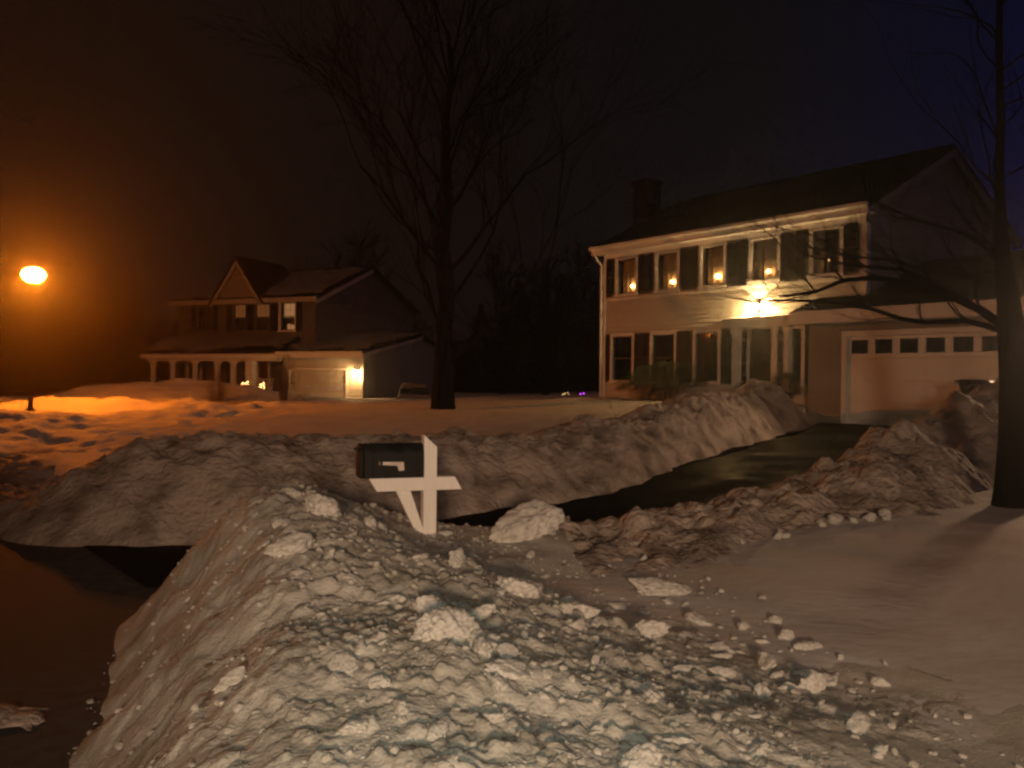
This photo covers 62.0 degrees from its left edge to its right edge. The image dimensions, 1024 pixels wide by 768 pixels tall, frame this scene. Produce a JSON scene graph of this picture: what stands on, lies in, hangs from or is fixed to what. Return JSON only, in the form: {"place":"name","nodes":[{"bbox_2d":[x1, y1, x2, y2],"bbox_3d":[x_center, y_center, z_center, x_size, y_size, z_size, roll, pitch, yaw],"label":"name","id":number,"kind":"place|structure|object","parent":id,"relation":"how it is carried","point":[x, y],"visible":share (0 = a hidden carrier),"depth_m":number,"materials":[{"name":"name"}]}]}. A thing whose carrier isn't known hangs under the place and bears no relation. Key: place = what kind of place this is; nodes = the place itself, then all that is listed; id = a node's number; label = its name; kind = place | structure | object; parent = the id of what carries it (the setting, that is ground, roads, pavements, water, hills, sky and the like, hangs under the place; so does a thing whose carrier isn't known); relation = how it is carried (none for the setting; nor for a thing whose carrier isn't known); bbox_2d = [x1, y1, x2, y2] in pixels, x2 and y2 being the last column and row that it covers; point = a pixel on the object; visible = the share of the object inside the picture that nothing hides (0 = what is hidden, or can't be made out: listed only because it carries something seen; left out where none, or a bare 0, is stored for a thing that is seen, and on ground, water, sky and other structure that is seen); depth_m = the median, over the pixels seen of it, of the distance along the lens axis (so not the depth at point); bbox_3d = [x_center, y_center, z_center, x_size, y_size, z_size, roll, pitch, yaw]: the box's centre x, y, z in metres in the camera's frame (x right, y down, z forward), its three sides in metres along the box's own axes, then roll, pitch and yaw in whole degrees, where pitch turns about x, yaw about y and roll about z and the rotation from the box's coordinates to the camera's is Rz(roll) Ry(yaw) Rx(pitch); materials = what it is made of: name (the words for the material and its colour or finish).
{"place":"outdoors","nodes":[
{"label":"outdoors","id":0,"kind":"place"},
{"bbox_2d":[0,538,158,767],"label":"road","id":1,"kind":"structure","parent":0,"point":[66,613],"depth_m":5.48,"materials":[{"name":"asphalt"}]},
{"bbox_2d":[0,703,47,730],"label":"slush patch","id":2,"kind":"object","parent":1,"relation":"on","point":[27,718],"visible":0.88,"depth_m":4.17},
{"bbox_2d":[84,422,889,586],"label":"driveway","id":3,"kind":"structure","parent":0,"point":[769,464],"depth_m":11.82,"materials":[{"name":"asphalt"}]},
{"bbox_2d":[955,379,993,394],"bbox_3d":[8.855,0.483,16.305,0.654,1.159,0.696,1,0,38],"label":"trash bin","id":4,"kind":"object","parent":3,"relation":"on","point":[967,386],"visible":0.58,"depth_m":16.11,"materials":[{"name":"plastic"}]},
{"bbox_2d":[0,378,1023,741],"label":"snow ground","id":5,"kind":"structure","parent":0,"point":[942,596],"depth_m":6.46,"materials":[{"name":"snow"}]},
{"bbox_2d":[21,262,45,410],"bbox_3d":[-14.619,-0.925,25.995,0.680,5.568,0.680,1,0,0],"label":"street lamp","id":6,"kind":"object","parent":5,"relation":"on","point":[33,275],"visible":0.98,"depth_m":25.94,"materials":[{"name":"metal"}]},
{"bbox_2d":[196,361,235,401],"bbox_3d":[-11.473,0.266,33.028,1.429,2.449,1.568,1,0,22],"label":"shrub","id":7,"kind":"object","parent":5,"relation":"on","point":[211,389],"visible":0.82,"depth_m":33.00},
{"bbox_2d":[198,386,261,404],"bbox_3d":[-10.207,0.848,31.480,2.349,1.535,2.364,1,0,0],"label":"shrub","id":8,"kind":"object","parent":5,"relation":"on","point":[228,396],"visible":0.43,"depth_m":31.44,"materials":[{"name":"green plant"}]},
{"bbox_2d":[265,352,300,400],"bbox_3d":[-9.278,0.059,34.517,1.716,2.725,1.542,0,0,-44],"label":"shrub","id":9,"kind":"object","parent":5,"relation":"on","point":[283,392],"visible":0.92,"depth_m":34.39,"materials":[{"name":"green plant"}]},
{"bbox_2d":[139,256,458,397],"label":"house","id":10,"kind":"structure","parent":5,"relation":"on","point":[341,332],"depth_m":44.92,"materials":[{"name":"brown"}]},
{"bbox_2d":[186,361,201,379],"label":"window","id":11,"kind":"structure","parent":10,"relation":"in","point":[189,367],"depth_m":46.90,"materials":[{"name":"brown"}]},
{"bbox_2d":[195,305,211,332],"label":"window","id":12,"kind":"structure","parent":10,"relation":"in","point":[197,306],"depth_m":46.62,"materials":[{"name":"white"}]},
{"bbox_2d":[214,361,230,383],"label":"window","id":13,"kind":"structure","parent":10,"relation":"in","point":[226,365],"depth_m":45.94,"materials":[{"name":"brown"}]},
{"bbox_2d":[231,304,246,332],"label":"window","id":14,"kind":"structure","parent":10,"relation":"in","point":[240,309],"depth_m":45.58,"materials":[{"name":"white"}]},
{"bbox_2d":[253,303,270,331],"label":"window","id":15,"kind":"structure","parent":10,"relation":"in","point":[263,311],"depth_m":44.98,"materials":[{"name":"white"}]},
{"bbox_2d":[259,361,267,389],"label":"window","id":16,"kind":"structure","parent":10,"relation":"in","point":[263,365],"depth_m":44.80,"materials":[{"name":"brown"}]},
{"bbox_2d":[277,302,295,331],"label":"window","id":17,"kind":"structure","parent":10,"relation":"in","point":[290,307],"depth_m":44.36,"materials":[{"name":"white"}]},
{"bbox_2d":[291,370,345,396],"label":"garage door","id":18,"kind":"structure","parent":10,"relation":"in","point":[335,386],"depth_m":41.74,"materials":[{"name":"plastic"}]},
{"bbox_2d":[0,219,603,395],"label":"woodland","id":19,"kind":"object","parent":5,"relation":"on","point":[62,353],"visible":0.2,"depth_m":51.03,"materials":[{"name":"plant"}]},
{"bbox_2d":[297,215,433,336],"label":"bare tree","id":20,"kind":"object","parent":5,"relation":"on","point":[359,251],"visible":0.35,"depth_m":65.56,"materials":[{"name":"brown plant"}]},
{"bbox_2d":[0,379,815,546],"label":"snow bank","id":21,"kind":"structure","parent":5,"relation":"on","point":[163,490],"depth_m":10.08,"materials":[{"name":"snow"}]},
{"bbox_2d":[354,434,461,534],"bbox_3d":[-0.774,0.893,6.346,0.804,1.028,0.208,1,0,-19],"label":"mailbox","id":22,"kind":"object","parent":5,"relation":"on","point":[402,470],"visible":0.94,"depth_m":6.29,"materials":[{"name":"paint"}]},
{"bbox_2d":[354,443,363,478],"bbox_3d":[-1.126,0.556,6.230,0.058,0.255,0.192,1,0,-19],"label":"door","id":23,"kind":"structure","parent":22,"relation":"in","point":[359,450],"depth_m":6.16,"materials":[{"name":"metal"}]},
{"bbox_2d":[395,382,431,399],"bbox_3d":[-4.676,0.745,40.539,1.820,1.645,4.290,1,0,-8],"label":"parked car","id":24,"kind":"object","parent":5,"relation":"on","point":[413,390],"visible":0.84,"depth_m":39.16,"materials":[{"name":"paint"}]},
{"bbox_2d":[166,0,754,409],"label":"bare tree","id":25,"kind":"object","parent":5,"relation":"on","point":[443,396],"visible":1,"depth_m":24.07,"materials":[{"name":"brown plant"}]},
{"bbox_2d":[455,304,498,392],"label":"evergreen tree","id":26,"kind":"object","parent":5,"relation":"on","point":[481,378],"visible":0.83,"depth_m":61.39,"materials":[{"name":"green plant"}]},
{"bbox_2d":[426,236,552,393],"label":"bare tree","id":27,"kind":"object","parent":5,"relation":"on","point":[504,322],"visible":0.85,"depth_m":53.87,"materials":[{"name":"brown plant"}]},
{"bbox_2d":[69,481,1023,767],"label":"snow pile","id":28,"kind":"object","parent":5,"relation":"on","point":[269,685],"visible":0.73,"depth_m":3.34,"materials":[{"name":"snow"}]},
{"bbox_2d":[212,665,245,693],"bbox_3d":[-1.002,1.056,3.029,0.139,0.048,0.077,-35,28,-34],"label":"snow chunk","id":29,"kind":"object","parent":28,"relation":"on","point":[233,676],"visible":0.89,"depth_m":3.02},
{"bbox_2d":[272,518,290,528],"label":"snow chunk","id":30,"kind":"object","parent":28,"relation":"on","point":[277,522],"visible":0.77,"depth_m":4.86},
{"bbox_2d":[263,531,314,557],"bbox_3d":[-1.121,0.830,4.321,0.274,0.127,0.172,-12,12,-28],"label":"snow chunk","id":31,"kind":"object","parent":28,"relation":"on","point":[295,543],"visible":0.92,"depth_m":4.28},
{"bbox_2d":[278,487,301,497],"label":"snow chunk","id":32,"kind":"object","parent":28,"relation":"on","point":[292,491],"visible":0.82,"depth_m":5.61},
{"bbox_2d":[290,568,310,574],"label":"snow chunk","id":33,"kind":"object","parent":28,"relation":"on","point":[297,571],"visible":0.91,"depth_m":3.97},
{"bbox_2d":[303,493,341,516],"bbox_3d":[-1.143,0.732,5.136,0.222,0.150,0.214,1,0,-18],"label":"snow chunk","id":34,"kind":"object","parent":28,"relation":"on","point":[319,504],"visible":0.84,"depth_m":5.07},
{"bbox_2d":[322,548,334,559],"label":"snow chunk","id":35,"kind":"object","parent":28,"relation":"on","point":[330,553],"visible":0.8,"depth_m":4.13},
{"bbox_2d":[327,650,358,677],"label":"snow chunk","id":36,"kind":"object","parent":28,"relation":"on","point":[342,661],"visible":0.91,"depth_m":2.89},
{"bbox_2d":[335,720,368,735],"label":"snow chunk","id":37,"kind":"object","parent":28,"relation":"on","point":[353,727],"visible":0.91,"depth_m":2.47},
{"bbox_2d":[354,639,365,654],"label":"snow chunk","id":38,"kind":"object","parent":28,"relation":"on","point":[360,648],"visible":1,"depth_m":2.99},
{"bbox_2d":[363,515,376,527],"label":"snow chunk","id":39,"kind":"object","parent":28,"relation":"on","point":[369,521],"visible":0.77,"depth_m":5.11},
{"bbox_2d":[364,674,390,688],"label":"snow chunk","id":40,"kind":"object","parent":28,"relation":"on","point":[380,681],"visible":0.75,"depth_m":2.76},
{"bbox_2d":[373,594,400,602],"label":"snow chunk","id":41,"kind":"object","parent":28,"relation":"on","point":[389,597],"visible":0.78,"depth_m":3.75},
{"bbox_2d":[393,699,405,712],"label":"snow chunk","id":42,"kind":"object","parent":28,"relation":"on","point":[399,704],"visible":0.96,"depth_m":2.59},
{"bbox_2d":[411,552,428,558],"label":"snow chunk","id":43,"kind":"object","parent":28,"relation":"on","point":[421,555],"visible":0.91,"depth_m":4.43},
{"bbox_2d":[412,595,446,613],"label":"snow chunk","id":44,"kind":"object","parent":28,"relation":"on","point":[425,603],"visible":0.7,"depth_m":3.50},
{"bbox_2d":[424,715,449,743],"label":"snow chunk","id":45,"kind":"object","parent":28,"relation":"on","point":[439,728],"visible":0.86,"depth_m":2.46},
{"bbox_2d":[412,606,480,641],"bbox_3d":[-0.240,0.919,3.169,0.241,0.180,0.143,7,2,-34],"label":"snow chunk","id":46,"kind":"object","parent":28,"relation":"on","point":[454,624],"visible":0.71,"depth_m":3.12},
{"bbox_2d":[449,547,464,567],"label":"snow chunk","id":47,"kind":"object","parent":28,"relation":"on","point":[455,555],"visible":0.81,"depth_m":4.54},
{"bbox_2d":[468,629,485,647],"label":"snow chunk","id":48,"kind":"object","parent":28,"relation":"on","point":[475,634],"visible":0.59,"depth_m":3.14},
{"bbox_2d":[466,603,495,620],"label":"snow chunk","id":49,"kind":"object","parent":28,"relation":"on","point":[482,612],"visible":0.73,"depth_m":3.62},
{"bbox_2d":[471,636,492,659],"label":"snow chunk","id":50,"kind":"object","parent":28,"relation":"on","point":[482,646],"visible":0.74,"depth_m":3.00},
{"bbox_2d":[483,711,505,723],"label":"snow chunk","id":51,"kind":"object","parent":28,"relation":"on","point":[493,717],"visible":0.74,"depth_m":2.58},
{"bbox_2d":[491,673,508,692],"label":"snow chunk","id":52,"kind":"object","parent":28,"relation":"on","point":[498,681],"visible":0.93,"depth_m":2.76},
{"bbox_2d":[484,657,530,679],"bbox_3d":[-0.022,0.965,2.885,0.165,0.059,0.132,7,-2,-23],"label":"snow chunk","id":53,"kind":"object","parent":28,"relation":"on","point":[512,669],"visible":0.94,"depth_m":2.86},
{"bbox_2d":[497,642,518,658],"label":"snow chunk","id":54,"kind":"object","parent":28,"relation":"on","point":[507,650],"visible":0.77,"depth_m":3.05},
{"bbox_2d":[495,576,543,598],"bbox_3d":[0.048,1.071,4.385,0.235,0.142,0.322,14,-9,35],"label":"snow chunk","id":55,"kind":"object","parent":28,"relation":"on","point":[522,587],"visible":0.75,"depth_m":4.28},
{"bbox_2d":[489,499,564,542],"bbox_3d":[0.103,1.119,6.790,0.666,0.284,0.350,-20,13,-16],"label":"snow chunk","id":56,"kind":"object","parent":28,"relation":"on","point":[531,520],"visible":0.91,"depth_m":6.68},
{"bbox_2d":[67,481,1022,767],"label":"snow crumbs","id":57,"kind":"object","parent":28,"relation":"on","point":[563,757],"visible":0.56,"depth_m":3.25,"materials":[{"name":"snow"}]},
{"bbox_2d":[541,667,553,677],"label":"snow chunk","id":58,"kind":"object","parent":28,"relation":"on","point":[546,671],"visible":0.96,"depth_m":2.96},
{"bbox_2d":[559,602,573,613],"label":"snow chunk","id":59,"kind":"object","parent":28,"relation":"on","point":[565,608],"visible":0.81,"depth_m":4.20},
{"bbox_2d":[555,749,577,758],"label":"snow chunk","id":60,"kind":"object","parent":28,"relation":"on","point":[569,755],"visible":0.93,"depth_m":2.41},
{"bbox_2d":[572,619,584,630],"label":"snow chunk","id":61,"kind":"object","parent":28,"relation":"on","point":[579,624],"visible":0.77,"depth_m":3.92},
{"bbox_2d":[565,601,600,617],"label":"snow chunk","id":62,"kind":"object","parent":28,"relation":"on","point":[588,611],"visible":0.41,"depth_m":4.27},
{"bbox_2d":[591,654,599,666],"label":"snow chunk","id":63,"kind":"object","parent":28,"relation":"on","point":[595,660],"visible":0.81,"depth_m":3.26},
{"bbox_2d":[590,616,608,626],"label":"snow chunk","id":64,"kind":"object","parent":28,"relation":"on","point":[597,621],"visible":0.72,"depth_m":4.16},
{"bbox_2d":[619,742,662,767],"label":"snow chunk","id":65,"kind":"object","parent":28,"relation":"on","point":[648,755],"visible":1,"depth_m":2.46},
{"bbox_2d":[631,619,670,637],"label":"snow chunk","id":66,"kind":"object","parent":28,"relation":"on","point":[648,629],"visible":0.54,"depth_m":4.23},
{"bbox_2d":[643,687,661,702],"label":"snow chunk","id":67,"kind":"object","parent":28,"relation":"on","point":[651,694],"visible":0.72,"depth_m":3.00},
{"bbox_2d":[660,736,698,745],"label":"snow chunk","id":68,"kind":"object","parent":28,"relation":"on","point":[679,740],"visible":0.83,"depth_m":2.69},
{"bbox_2d":[673,664,706,673],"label":"snow chunk","id":69,"kind":"object","parent":28,"relation":"on","point":[686,668],"visible":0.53,"depth_m":3.75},
{"bbox_2d":[684,610,713,625],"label":"snow chunk","id":70,"kind":"object","parent":28,"relation":"on","point":[693,616],"visible":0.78,"depth_m":4.85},
{"bbox_2d":[705,642,735,653],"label":"snow chunk","id":71,"kind":"object","parent":28,"relation":"on","point":[720,646],"visible":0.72,"depth_m":4.31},
{"bbox_2d":[710,652,732,658],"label":"snow chunk","id":72,"kind":"object","parent":28,"relation":"on","point":[728,655],"visible":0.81,"depth_m":4.16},
{"bbox_2d":[708,665,736,676],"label":"snow chunk","id":73,"kind":"object","parent":28,"relation":"on","point":[723,671],"visible":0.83,"depth_m":3.81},
{"bbox_2d":[747,742,768,757],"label":"snow chunk","id":74,"kind":"object","parent":28,"relation":"on","point":[757,750],"visible":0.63,"depth_m":2.76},
{"bbox_2d":[753,682,770,697],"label":"snow chunk","id":75,"kind":"object","parent":28,"relation":"on","point":[760,690],"visible":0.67,"depth_m":3.57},
{"bbox_2d":[756,650,775,669],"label":"snow chunk","id":76,"kind":"object","parent":28,"relation":"on","point":[765,660],"visible":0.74,"depth_m":4.07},
{"bbox_2d":[792,640,823,649],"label":"snow chunk","id":77,"kind":"object","parent":28,"relation":"on","point":[807,645],"visible":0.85,"depth_m":4.41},
{"bbox_2d":[797,671,825,693],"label":"snow chunk","id":78,"kind":"object","parent":28,"relation":"on","point":[814,682],"visible":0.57,"depth_m":3.74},
{"bbox_2d":[798,669,832,676],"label":"snow chunk","id":79,"kind":"object","parent":28,"relation":"on","point":[805,672],"visible":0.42,"depth_m":4.01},
{"bbox_2d":[826,674,837,686],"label":"snow chunk","id":80,"kind":"object","parent":28,"relation":"on","point":[832,681],"visible":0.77,"depth_m":3.88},
{"bbox_2d":[845,711,871,733],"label":"snow chunk","id":81,"kind":"object","parent":28,"relation":"on","point":[857,722],"visible":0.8,"depth_m":3.26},
{"bbox_2d":[871,745,888,754],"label":"snow chunk","id":82,"kind":"object","parent":28,"relation":"on","point":[882,749],"visible":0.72,"depth_m":3.02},
{"bbox_2d":[870,676,890,686],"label":"snow chunk","id":83,"kind":"object","parent":28,"relation":"on","point":[876,681],"visible":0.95,"depth_m":3.91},
{"bbox_2d":[528,228,608,392],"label":"bare tree","id":84,"kind":"object","parent":5,"relation":"on","point":[580,387],"visible":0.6,"depth_m":55.89,"materials":[{"name":"brown plant"}]},
{"bbox_2d":[578,291,602,390],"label":"evergreen tree","id":85,"kind":"object","parent":5,"relation":"on","point":[594,357],"visible":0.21,"depth_m":63.54,"materials":[{"name":"green plant"}]},
{"bbox_2d":[607,602,626,608],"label":"snow chunk","id":86,"kind":"object","parent":5,"relation":"on","point":[617,605],"visible":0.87,"depth_m":5.13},
{"bbox_2d":[615,373,670,399],"bbox_3d":[3.971,0.180,26.159,1.676,1.079,1.822,1,0,0],"label":"shrub","id":87,"kind":"object","parent":5,"relation":"on","point":[640,388],"visible":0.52,"depth_m":25.95,"materials":[{"name":"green plant"}]},
{"bbox_2d":[628,577,692,595],"bbox_3d":[0.967,1.343,5.534,0.431,0.157,0.248,9,4,-11],"label":"snow chunk","id":88,"kind":"object","parent":5,"relation":"on","point":[647,586],"visible":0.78,"depth_m":5.48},
{"bbox_2d":[625,360,711,400],"bbox_3d":[4.609,-0.002,25.490,2.640,1.466,2.642,1,0,0],"label":"shrub","id":89,"kind":"object","parent":5,"relation":"on","point":[655,371],"visible":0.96,"depth_m":25.07,"materials":[{"name":"green plant"}]},
{"bbox_2d":[737,620,749,629],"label":"snow chunk","id":90,"kind":"object","parent":5,"relation":"on","point":[743,625],"visible":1,"depth_m":4.71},
{"bbox_2d":[768,615,782,623],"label":"snow chunk","id":91,"kind":"object","parent":5,"relation":"on","point":[775,619],"visible":1,"depth_m":4.87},
{"bbox_2d":[558,378,998,574],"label":"snow bank","id":92,"kind":"structure","parent":5,"relation":"on","point":[941,455],"depth_m":8.75,"materials":[{"name":"snow"}]},
{"bbox_2d":[760,371,805,399],"bbox_3d":[7.165,0.237,22.294,1.217,1.179,1.310,1,0,-32],"label":"shrub","id":93,"kind":"object","parent":5,"relation":"on","point":[789,379],"visible":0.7,"depth_m":22.21,"materials":[{"name":"green plant"}]},
{"bbox_2d":[777,628,794,639],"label":"snow chunk","id":94,"kind":"object","parent":5,"relation":"on","point":[786,634],"visible":0.97,"depth_m":4.56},
{"bbox_2d":[589,143,1023,425],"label":"house","id":95,"kind":"structure","parent":5,"relation":"on","point":[881,372],"depth_m":23.33,"materials":[{"name":"plastic"}]},
{"bbox_2d":[608,333,633,382],"bbox_3d":[3.644,-0.848,28.092,0.160,1.633,1.156,0,0,-38],"label":"window","id":96,"kind":"structure","parent":95,"relation":"in","point":[623,335],"depth_m":28.24,"materials":[{"name":"white"}]},
{"bbox_2d":[613,254,637,296],"bbox_3d":[3.819,-3.533,27.986,0.279,1.324,1.096,0,0,-38],"label":"window","id":97,"kind":"structure","parent":95,"relation":"in","point":[629,277],"depth_m":28.12,"materials":[{"name":"white"}]},
{"bbox_2d":[649,331,676,383],"bbox_3d":[4.738,-0.827,26.667,0.160,1.633,1.167,0,0,-38],"label":"window","id":98,"kind":"structure","parent":95,"relation":"in","point":[663,333],"depth_m":26.78,"materials":[{"name":"white"}]},
{"bbox_2d":[653,248,679,293],"bbox_3d":[4.896,-3.513,26.588,0.279,1.324,1.084,0,0,-38],"label":"window","id":99,"kind":"structure","parent":95,"relation":"in","point":[672,261],"depth_m":26.72,"materials":[{"name":"white"}]},
{"bbox_2d":[690,329,720,384],"bbox_3d":[5.789,-0.807,25.298,0.160,1.633,1.102,0,0,-38],"label":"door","id":100,"kind":"structure","parent":95,"relation":"in","point":[695,358],"depth_m":25.32,"materials":[{"name":"white"}]},
{"bbox_2d":[697,241,726,288],"bbox_3d":[5.982,-3.492,25.173,0.279,1.324,1.071,0,0,-38],"label":"window","id":101,"kind":"structure","parent":95,"relation":"in","point":[711,259],"depth_m":25.31,"materials":[{"name":"white"}]},
{"bbox_2d":[750,329,770,381],"bbox_3d":[6.941,-0.463,23.794,0.105,2.147,0.720,0,0,-38],"label":"front door","id":102,"kind":"structure","parent":95,"relation":"in","point":[760,345],"depth_m":23.80,"materials":[{"name":"paint"}]},
{"bbox_2d":[747,233,780,283],"bbox_3d":[7.083,-3.471,23.737,0.279,1.324,1.097,0,0,-38],"label":"window","id":103,"kind":"structure","parent":95,"relation":"in","point":[761,243],"depth_m":23.87,"materials":[{"name":"white"}]},
{"bbox_2d":[789,325,804,385],"bbox_3d":[7.653,-0.772,22.869,0.160,1.633,0.555,0,0,-38],"label":"window","id":104,"kind":"structure","parent":95,"relation":"in","point":[793,327],"depth_m":22.86,"materials":[{"name":"white"}]},
{"bbox_2d":[806,223,843,278],"bbox_3d":[8.239,-3.449,22.235,0.280,1.324,1.050,0,0,-38],"label":"window","id":105,"kind":"structure","parent":95,"relation":"in","point":[840,235],"depth_m":22.39,"materials":[{"name":"white"}]},
{"bbox_2d":[847,332,998,425],"bbox_3d":[9.730,-0.046,18.975,0.055,2.152,4.880,0,0,-38],"label":"garage door","id":106,"kind":"structure","parent":95,"relation":"in","point":[912,380],"depth_m":19.66,"materials":[{"name":"white metal"}]},
{"bbox_2d":[597,0,1023,508],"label":"bare tree","id":107,"kind":"object","parent":5,"relation":"on","point":[1007,322],"visible":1,"depth_m":9.08,"materials":[{"name":"brown plant"}]},
{"bbox_2d":[826,513,842,523],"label":"snow chunk","id":108,"kind":"object","parent":5,"relation":"on","point":[833,518],"visible":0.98,"depth_m":7.88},
{"bbox_2d":[862,513,876,521],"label":"snow chunk","id":109,"kind":"object","parent":5,"relation":"on","point":[870,517],"visible":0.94,"depth_m":7.97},
{"bbox_2d":[878,508,891,517],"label":"snow chunk","id":110,"kind":"object","parent":5,"relation":"on","point":[883,512],"visible":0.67,"depth_m":8.11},
{"bbox_2d":[0,0,1023,365],"label":"sky","id":111,"kind":"structure","parent":0,"point":[134,135],"materials":[{"name":"black"}]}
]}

